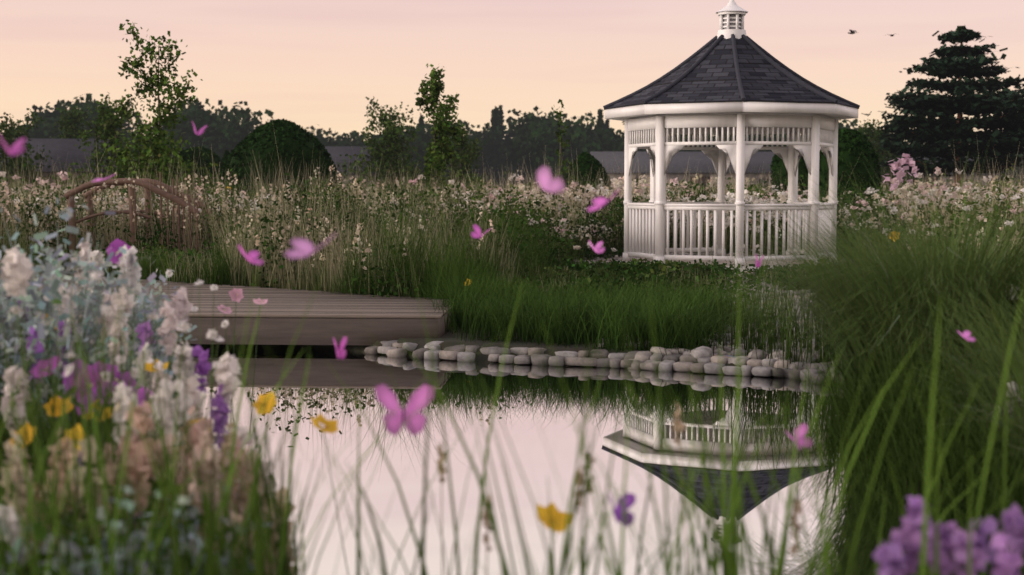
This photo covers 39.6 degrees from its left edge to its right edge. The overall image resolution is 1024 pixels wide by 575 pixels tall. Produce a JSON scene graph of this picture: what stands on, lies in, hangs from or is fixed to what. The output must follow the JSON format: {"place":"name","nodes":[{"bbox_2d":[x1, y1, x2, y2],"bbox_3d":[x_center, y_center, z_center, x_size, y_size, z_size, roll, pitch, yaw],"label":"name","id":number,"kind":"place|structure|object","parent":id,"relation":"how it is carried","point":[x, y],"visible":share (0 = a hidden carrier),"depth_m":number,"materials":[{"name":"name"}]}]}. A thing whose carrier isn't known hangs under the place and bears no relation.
{"place":"outdoors","nodes":[
{"label":"outdoors","id":0,"kind":"place"},
{"bbox_2d":[0,121,975,526],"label":"butterflies","id":1,"kind":"object","parent":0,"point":[420,395],"visible":0.95,"depth_m":3.59,"materials":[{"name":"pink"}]},
{"bbox_2d":[0,0,1023,173],"label":"sky","id":2,"kind":"structure","parent":0,"point":[309,63],"materials":[{"name":"pink"}]},
{"bbox_2d":[66,238,1023,536],"bbox_3d":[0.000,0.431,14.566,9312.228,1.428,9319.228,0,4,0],"label":"ground","id":3,"kind":"structure","parent":0,"point":[446,338],"depth_m":12.35,"materials":[{"name":"brown soil"}]},
{"bbox_2d":[64,172,211,259],"bbox_3d":[-5.497,-0.909,21.038,1.951,1.587,1.040,0,4,0],"label":"arched footbridge","id":4,"kind":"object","parent":3,"relation":"on","point":[147,185],"depth_m":20.57,"materials":[{"name":"brown wood"}]},
{"bbox_2d":[0,273,456,344],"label":"deck","id":5,"kind":"structure","parent":3,"relation":"on","point":[319,326],"depth_m":12.76,"materials":[{"name":"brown wood"}]},
{"bbox_2d":[0,19,929,207],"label":"young tree","id":6,"kind":"object","parent":3,"relation":"on","point":[442,129],"depth_m":58.32,"materials":[{"name":"green plant"}]},
{"bbox_2d":[0,138,998,190],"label":"hills","id":7,"kind":"structure","parent":3,"relation":"on","point":[64,151],"depth_m":165.11,"materials":[{"name":"grey"}]},
{"bbox_2d":[0,165,1023,269],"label":"meadow flowers","id":8,"kind":"object","parent":3,"relation":"on","point":[613,180],"visible":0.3,"depth_m":25.55,"materials":[{"name":"white plant"}]},
{"bbox_2d":[0,141,1023,574],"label":"grass","id":9,"kind":"structure","parent":3,"relation":"on","point":[924,387],"depth_m":4.57,"materials":[{"name":"green plant"}]},
{"bbox_2d":[0,127,1023,355],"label":"meadow grass","id":10,"kind":"structure","parent":3,"relation":"on","point":[447,259],"depth_m":17.45,"materials":[{"name":"green plant"}]},
{"bbox_2d":[0,93,1023,188],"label":"forest treeline","id":11,"kind":"object","parent":3,"relation":"on","point":[533,136],"visible":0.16,"depth_m":259.79,"materials":[{"name":"green plant"}]},
{"bbox_2d":[0,153,1023,574],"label":"flowers","id":12,"kind":"object","parent":3,"relation":"on","point":[892,559],"visible":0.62,"depth_m":4.52,"materials":[{"name":"multicoloured plant"}]},
{"bbox_2d":[169,118,880,207],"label":"rounded shrubs","id":13,"kind":"object","parent":3,"relation":"on","point":[293,139],"visible":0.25,"depth_m":40.55,"materials":[{"name":"green plant"}]},
{"bbox_2d":[605,0,857,271],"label":"gazebo","id":14,"kind":"object","parent":3,"relation":"on","point":[650,128],"visible":0.92,"depth_m":21.49,"materials":[{"name":"white paint"}]},
{"bbox_2d":[604,38,858,109],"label":"gazebo roof","id":15,"kind":"structure","parent":14,"relation":"attached to","point":[711,77],"depth_m":21.50,"materials":[{"name":"grey"}]},
{"bbox_2d":[603,34,859,107],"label":"gazebo hip caps","id":16,"kind":"object","parent":15,"relation":"on","point":[762,52],"visible":0.61,"depth_m":22.10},
{"bbox_2d":[861,26,1023,183],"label":"pine","id":17,"kind":"object","parent":3,"relation":"on","point":[932,130],"depth_m":72.95,"materials":[{"name":"green plant"}]},
{"bbox_2d":[171,344,991,574],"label":"pond water","id":18,"kind":"structure","parent":0,"point":[361,375],"depth_m":7.70,"materials":[{"name":"clear liquid"}]},
{"bbox_2d":[177,318,841,430],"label":"shoreline stones","id":19,"kind":"object","parent":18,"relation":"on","point":[669,362],"visible":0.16,"depth_m":11.60,"materials":[{"name":"grey stone"}]},
{"bbox_2d":[570,253,828,357],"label":"gravel path","id":20,"kind":"structure","parent":0,"point":[728,355],"depth_m":15.46,"materials":[{"name":"grey gravel"}]},
{"bbox_2d":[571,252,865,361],"bbox_3d":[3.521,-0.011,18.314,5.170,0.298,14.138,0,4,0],"label":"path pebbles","id":21,"kind":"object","parent":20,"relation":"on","point":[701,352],"visible":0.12,"depth_m":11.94,"materials":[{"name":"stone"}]},
{"bbox_2d":[848,29,893,35],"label":"birds","id":22,"kind":"object","parent":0,"point":[852,32],"visible":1,"depth_m":70.04}
]}

